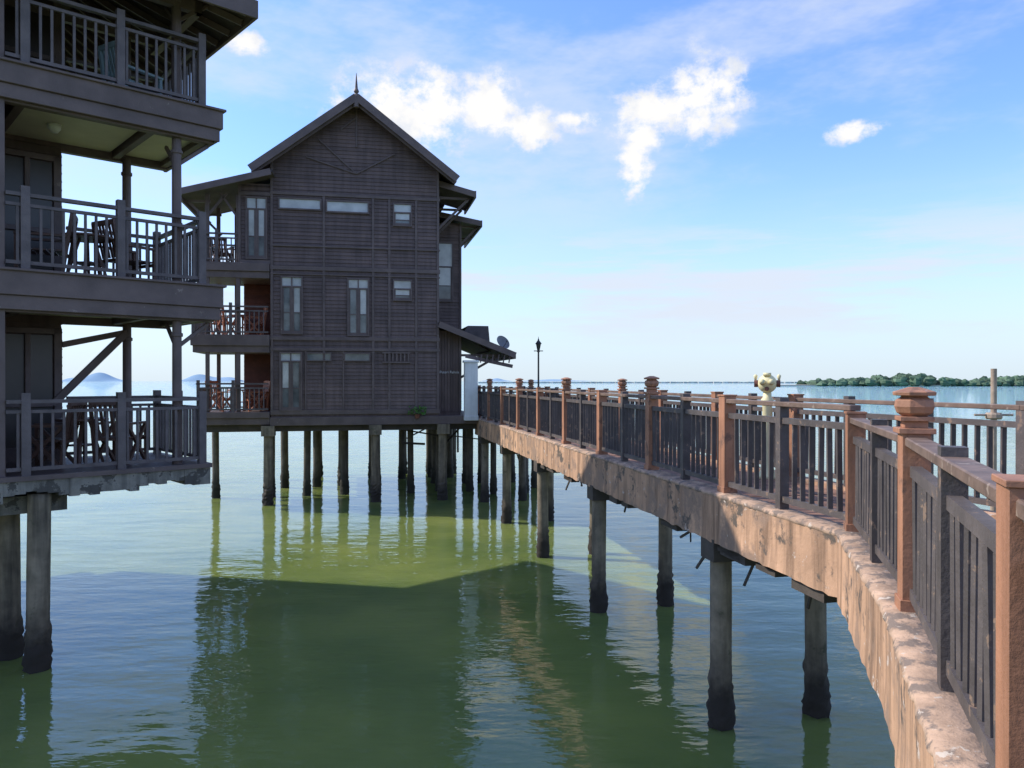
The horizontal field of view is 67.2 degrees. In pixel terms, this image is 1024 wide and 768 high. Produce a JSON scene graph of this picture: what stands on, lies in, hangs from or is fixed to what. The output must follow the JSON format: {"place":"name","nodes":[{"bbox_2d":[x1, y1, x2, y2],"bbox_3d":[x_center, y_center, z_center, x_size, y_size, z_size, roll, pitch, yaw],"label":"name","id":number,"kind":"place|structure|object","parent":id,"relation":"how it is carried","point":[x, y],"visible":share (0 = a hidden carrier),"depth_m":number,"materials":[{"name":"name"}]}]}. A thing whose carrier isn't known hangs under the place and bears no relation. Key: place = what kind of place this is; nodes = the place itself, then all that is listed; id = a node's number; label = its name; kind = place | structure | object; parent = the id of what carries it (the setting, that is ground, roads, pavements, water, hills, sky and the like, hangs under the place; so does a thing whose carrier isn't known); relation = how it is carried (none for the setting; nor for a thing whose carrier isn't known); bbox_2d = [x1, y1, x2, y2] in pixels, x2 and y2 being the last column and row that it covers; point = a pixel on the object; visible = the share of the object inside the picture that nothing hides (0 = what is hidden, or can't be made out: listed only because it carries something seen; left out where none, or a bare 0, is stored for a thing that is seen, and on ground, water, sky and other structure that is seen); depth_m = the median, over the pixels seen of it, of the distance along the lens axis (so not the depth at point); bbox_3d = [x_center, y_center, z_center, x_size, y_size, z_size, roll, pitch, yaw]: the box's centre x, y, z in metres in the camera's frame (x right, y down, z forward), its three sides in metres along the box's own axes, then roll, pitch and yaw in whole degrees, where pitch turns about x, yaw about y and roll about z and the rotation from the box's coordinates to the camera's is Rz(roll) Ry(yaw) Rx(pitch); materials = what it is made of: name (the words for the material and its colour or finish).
{"place":"outdoors","nodes":[
{"label":"outdoors","id":0,"kind":"place"},
{"bbox_2d":[62,373,122,380],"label":"distant hills","id":1,"kind":"structure","parent":0,"point":[99,377],"depth_m":5033.36,"materials":[{"name":"blue"}]},
{"bbox_2d":[182,374,243,380],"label":"distant hills","id":2,"kind":"structure","parent":0,"point":[200,377],"depth_m":5034.81,"materials":[{"name":"blue"}]},
{"bbox_2d":[354,73,358,107],"bbox_3d":[-5.094,-9.616,25.230,0.190,1.120,0.200,0,0,-11],"label":"roof finial","id":3,"kind":"object","parent":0,"point":[356,92],"visible":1,"depth_m":25.16,"materials":[{"name":"grey metal"}]},
{"bbox_2d":[485,378,507,380],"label":"distant hills","id":4,"kind":"structure","parent":0,"point":[496,379],"depth_m":8037.68,"materials":[{"name":"blue"}]},
{"bbox_2d":[0,381,1023,767],"bbox_3d":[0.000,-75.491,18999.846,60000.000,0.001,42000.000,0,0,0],"label":"sea water","id":5,"kind":"structure","parent":0,"point":[238,625],"depth_m":12.51,"materials":[{"name":"green liquid"}]},
{"bbox_2d":[0,492,52,673],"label":"piles","id":6,"kind":"object","parent":5,"relation":"in","point":[35,647],"visible":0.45,"depth_m":10.91,"materials":[{"name":"concrete"}]},
{"bbox_2d":[0,467,209,515],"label":"concrete slab","id":7,"kind":"structure","parent":6,"relation":"on","point":[13,498],"depth_m":11.27,"materials":[{"name":"grey concrete"}]},
{"bbox_2d":[0,452,211,482],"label":"balcony floor","id":8,"kind":"structure","parent":7,"relation":"on","point":[89,471],"depth_m":11.60,"materials":[{"name":"paint"}]},
{"bbox_2d":[31,402,87,465],"bbox_3d":[-7.025,0.762,11.803,0.775,1.024,0.595,0,0,-6],"label":"patio chair","id":9,"kind":"object","parent":8,"relation":"on","point":[35,441],"visible":0.56,"depth_m":11.80,"materials":[{"name":"brown wood"}]},
{"bbox_2d":[55,417,104,463],"bbox_3d":[-6.847,0.909,12.282,0.754,0.731,0.754,0,0,0],"label":"patio table","id":10,"kind":"object","parent":8,"relation":"on","point":[81,445],"visible":0.43,"depth_m":12.13,"materials":[{"name":"brown wood"}]},
{"bbox_2d":[4,0,206,475],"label":"balcony railings","id":11,"kind":"object","parent":8,"relation":"on","point":[194,417],"visible":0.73,"depth_m":11.53,"materials":[{"name":"paint"}]},
{"bbox_2d":[0,0,226,476],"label":"frame and fascia","id":12,"kind":"object","parent":8,"relation":"on","point":[128,302],"visible":0.84,"depth_m":11.94,"materials":[{"name":"paint"}]},
{"bbox_2d":[4,0,51,447],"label":"door glass","id":13,"kind":"object","parent":12,"relation":"attached to","point":[41,345],"visible":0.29,"depth_m":12.55,"materials":[{"name":"black glass"}]},
{"bbox_2d":[13,213,77,271],"bbox_3d":[-7.036,-2.087,11.666,0.775,1.024,0.595,0,0,-23],"label":"patio chair","id":14,"kind":"object","parent":12,"relation":"on","point":[58,252],"visible":0.46,"depth_m":11.54,"materials":[{"name":"brown wood"}]},
{"bbox_2d":[60,232,113,274],"bbox_3d":[-6.645,-1.940,12.048,0.754,0.731,0.754,0,0,0],"label":"patio table","id":15,"kind":"object","parent":12,"relation":"on","point":[90,237],"visible":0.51,"depth_m":11.98,"materials":[{"name":"brown wood"}]},
{"bbox_2d":[5,108,190,317],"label":"ceiling panels","id":16,"kind":"object","parent":12,"relation":"attached to","point":[29,123],"visible":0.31,"depth_m":12.39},
{"bbox_2d":[47,123,61,132],"bbox_3d":[-7.076,-3.950,11.918,0.195,0.120,0.200,0,0,-42],"label":"ceiling lamp cover","id":17,"kind":"object","parent":16,"relation":"attached to","point":[54,127],"visible":1,"depth_m":11.86,"materials":[{"name":"white glass"}]},
{"bbox_2d":[91,219,156,278],"bbox_3d":[-6.327,-2.091,12.583,0.595,1.024,0.775,0,0,29],"label":"patio chair","id":18,"kind":"object","parent":12,"relation":"on","point":[111,248],"visible":0.49,"depth_m":12.41,"materials":[{"name":"brown wood"}]},
{"bbox_2d":[97,40,162,93],"bbox_3d":[-6.253,-4.941,12.638,0.595,1.024,0.775,0,0,29],"label":"lounge chair","id":19,"kind":"object","parent":12,"relation":"on","point":[101,49],"visible":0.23,"depth_m":12.44,"materials":[{"name":"blue wood"}]},
{"bbox_2d":[88,402,145,464],"bbox_3d":[-6.309,0.760,12.376,0.595,1.024,0.775,0,0,0],"label":"patio chair","id":20,"kind":"object","parent":8,"relation":"on","point":[112,430],"visible":0.52,"depth_m":12.15,"materials":[{"name":"brown wood"}]},
{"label":"walls","id":21,"kind":"object","parent":8,"relation":"on","visible":0},
{"bbox_2d":[5,1,62,408],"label":"lap siding","id":22,"kind":"object","parent":21,"relation":"attached to","point":[41,147],"visible":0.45,"depth_m":12.62,"materials":[{"name":"paint"}]},
{"bbox_2d":[4,0,257,86],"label":"rafters and fascia","id":23,"kind":"object","parent":21,"relation":"attached to","point":[248,9],"visible":0.27,"depth_m":13.25,"materials":[{"name":"paint"}]},
{"bbox_2d":[61,0,246,84],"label":"roof","id":24,"kind":"structure","parent":23,"relation":"on","point":[219,20],"depth_m":13.73,"materials":[{"name":"wood"}]},
{"bbox_2d":[261,424,449,505],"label":"front piles","id":25,"kind":"object","parent":5,"relation":"in","point":[268,433],"visible":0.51,"depth_m":26.01,"materials":[{"name":"concrete"}]},
{"bbox_2d":[211,429,536,498],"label":"piles","id":26,"kind":"object","parent":5,"relation":"in","point":[406,452],"visible":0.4,"depth_m":29.44,"materials":[{"name":"concrete"}]},
{"bbox_2d":[207,424,478,451],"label":"floor beams","id":27,"kind":"structure","parent":26,"relation":"on","point":[257,428],"depth_m":26.00,"materials":[{"name":"brown wood"}]},
{"bbox_2d":[190,193,486,425],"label":"balconies","id":28,"kind":"structure","parent":27,"relation":"on","point":[236,274],"depth_m":25.13,"materials":[{"name":"paint"}]},
{"bbox_2d":[210,381,229,411],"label":"wooden chair","id":29,"kind":"object","parent":28,"relation":"on","point":[218,398],"visible":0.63,"depth_m":25.70,"materials":[{"name":"brown wood"}]},
{"bbox_2d":[210,238,234,261],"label":"wooden chair","id":30,"kind":"object","parent":28,"relation":"on","point":[219,251],"visible":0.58,"depth_m":26.08,"materials":[{"name":"brown wood"}]},
{"bbox_2d":[210,307,235,334],"bbox_3d":[-9.667,-2.116,25.816,0.775,1.024,0.595,0,0,33],"label":"wooden chair","id":31,"kind":"object","parent":28,"relation":"on","point":[223,321],"visible":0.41,"depth_m":25.65,"materials":[{"name":"brown wood"}]},
{"bbox_2d":[191,229,268,411],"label":"balcony railings","id":32,"kind":"object","parent":28,"relation":"on","point":[232,388],"visible":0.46,"depth_m":25.00,"materials":[{"name":"paint"}]},
{"bbox_2d":[228,314,250,334],"bbox_3d":[-9.237,-1.969,26.168,0.754,0.731,0.754,0,0,0],"label":"wooden table","id":33,"kind":"object","parent":28,"relation":"on","point":[242,315],"visible":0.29,"depth_m":26.04,"materials":[{"name":"brown wood"}]},
{"bbox_2d":[228,389,250,410],"bbox_3d":[-9.217,0.551,26.080,0.754,0.731,0.754,0,0,0],"label":"wooden table","id":34,"kind":"object","parent":28,"relation":"on","point":[242,390],"visible":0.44,"depth_m":26.05,"materials":[{"name":"brown wood"}]},
{"bbox_2d":[241,308,267,334],"bbox_3d":[-8.705,-2.118,26.085,0.775,1.024,0.595,0,0,-27],"label":"wooden chair","id":35,"kind":"object","parent":28,"relation":"on","point":[256,323],"visible":0.69,"depth_m":25.96,"materials":[{"name":"brown wood"}]},
{"bbox_2d":[242,381,270,411],"bbox_3d":[-8.574,0.403,25.929,0.775,1.024,0.595,0,0,-38],"label":"wooden chair","id":36,"kind":"object","parent":28,"relation":"on","point":[266,392],"visible":0.71,"depth_m":25.88,"materials":[{"name":"brown wood"}]},
{"bbox_2d":[244,284,270,409],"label":"veranda walls","id":37,"kind":"structure","parent":28,"relation":"on","point":[257,368],"depth_m":26.84,"materials":[{"name":"red wood"}]},
{"bbox_2d":[243,109,460,416],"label":"walls","id":38,"kind":"structure","parent":28,"relation":"on","point":[444,412],"depth_m":26.16,"materials":[{"name":"paint"}]},
{"bbox_2d":[182,164,507,358],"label":"roof","id":39,"kind":"structure","parent":38,"relation":"on","point":[468,345],"depth_m":27.48,"materials":[{"name":"brown wood"}]},
{"bbox_2d":[497,336,509,354],"bbox_3d":[-0.311,-1.359,27.053,0.412,0.690,0.483,0,0,7],"label":"satellite dish","id":40,"kind":"object","parent":39,"relation":"attached to","point":[502,341],"visible":0.91,"depth_m":27.14,"materials":[{"name":"grey metal"}]},
{"bbox_2d":[245,196,452,410],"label":"window frames","id":41,"kind":"structure","parent":38,"relation":"attached to","point":[256,236],"depth_m":25.42,"materials":[{"name":"brown wood"}]},
{"bbox_2d":[247,198,451,387],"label":"curtained windows","id":42,"kind":"structure","parent":41,"relation":"attached to","point":[445,255],"depth_m":25.65,"materials":[{"name":"clear glass"}]},
{"bbox_2d":[249,220,450,406],"bbox_3d":[-4.798,-2.386,26.655,7.785,6.289,2.441,0,0,-39],"label":"window glass","id":43,"kind":"object","parent":41,"relation":"in","point":[444,292],"visible":0.97,"depth_m":25.44,"materials":[{"name":"grey glass"}]},
{"bbox_2d":[182,94,516,377],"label":"bargeboards and brackets","id":44,"kind":"object","parent":38,"relation":"attached to","point":[257,165],"visible":0.81,"depth_m":25.45,"materials":[{"name":"paint"}]},
{"bbox_2d":[241,107,458,409],"bbox_3d":[-4.661,-4.151,26.568,8.410,10.220,3.045,0,0,-39],"label":"lap siding","id":45,"kind":"object","parent":38,"relation":"attached to","point":[404,171],"visible":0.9,"depth_m":25.84,"materials":[{"name":"paint"}]},
{"bbox_2d":[238,108,461,414],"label":"trim boards","id":46,"kind":"object","parent":38,"relation":"attached to","point":[389,270],"depth_m":25.84,"materials":[{"name":"paint"}]},
{"bbox_2d":[439,330,458,411],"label":"vertical boards","id":47,"kind":"object","parent":38,"relation":"attached to","point":[451,378],"visible":0.72,"depth_m":26.89,"materials":[{"name":"paint"}]},
{"bbox_2d":[408,405,426,417],"bbox_3d":[-3.203,0.935,26.072,0.694,0.451,0.331,0,0,-11],"label":"potted plant","id":48,"kind":"object","parent":28,"relation":"on","point":[419,413],"visible":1,"depth_m":26.05,"materials":[{"name":"green plant"}]},
{"bbox_2d":[462,360,478,420],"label":"white gate pillar","id":49,"kind":"structure","parent":28,"relation":"on","point":[470,390],"depth_m":26.32,"materials":[{"name":"paint"}]},
{"bbox_2d":[478,382,796,382],"bbox_3d":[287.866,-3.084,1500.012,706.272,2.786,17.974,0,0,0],"label":"breakwater","id":50,"kind":"object","parent":5,"relation":"in","point":[635,382],"visible":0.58,"depth_m":1493.97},
{"bbox_2d":[475,417,995,767],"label":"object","id":51,"kind":"structure","parent":5,"relation":"in","point":[820,560],"depth_m":8.64,"materials":[{"name":"concrete"}]},
{"bbox_2d":[535,337,541,386],"bbox_3d":[0.827,-0.190,26.879,0.510,2.925,0.260,0,0,0],"label":"street lamp","id":52,"kind":"object","parent":51,"relation":"on","point":[538,343],"visible":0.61,"depth_m":26.84,"materials":[{"name":"black metal"}]},
{"bbox_2d":[478,376,860,519],"bbox_3d":[0.878,0.541,17.050,0.210,1.365,21.235,0,0,-11],"label":"walkway railing","id":53,"kind":"object","parent":51,"relation":"on","point":[582,422],"visible":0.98,"depth_m":9.84,"materials":[{"name":"paint"}]},
{"bbox_2d":[754,373,780,478],"bbox_3d":[3.562,0.580,10.758,0.365,1.470,0.536,0,0,20],"label":"tower viewer","id":54,"kind":"object","parent":51,"relation":"on","point":[767,384],"visible":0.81,"depth_m":10.69,"materials":[{"name":"beige metal"}]},
{"bbox_2d":[522,379,1023,506],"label":"walkway railing","id":55,"kind":"object","parent":51,"relation":"on","point":[1017,424],"visible":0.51,"depth_m":9.64,"materials":[{"name":"paint"}]},
{"bbox_2d":[844,387,1023,767],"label":"walkway railing","id":56,"kind":"object","parent":51,"relation":"on","point":[946,552],"visible":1,"depth_m":3.12,"materials":[{"name":"paint"}]},
{"bbox_2d":[974,369,1013,510],"bbox_3d":[8.750,2.381,14.010,0.671,5.320,0.279,0,0,20],"label":"mooring post","id":57,"kind":"object","parent":5,"relation":"in","point":[992,414],"visible":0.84,"depth_m":13.96,"materials":[{"name":"grey metal"}]},
{"bbox_2d":[61,0,1023,380],"label":"sky","id":58,"kind":"structure","parent":0,"point":[667,190],"materials":[{"name":"blue"}]},
{"bbox_2d":[534,379,576,380],"bbox_3d":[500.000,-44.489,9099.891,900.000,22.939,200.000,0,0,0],"label":"distant hills","id":59,"kind":"structure","parent":0,"point":[553,380],"depth_m":9037.40,"materials":[{"name":"blue"}]},
{"bbox_2d":[780,385,1016,385],"bbox_3d":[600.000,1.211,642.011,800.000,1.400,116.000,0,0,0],"label":"distant beach","id":60,"kind":"structure","parent":0,"point":[850,385],"depth_m":590.54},
{"bbox_2d":[796,373,1023,385],"bbox_3d":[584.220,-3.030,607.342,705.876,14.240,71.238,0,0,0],"label":"distant treeline","id":61,"kind":"object","parent":60,"relation":"on","point":[903,379],"visible":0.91,"depth_m":582.13,"materials":[{"name":"green plant"}]}
]}

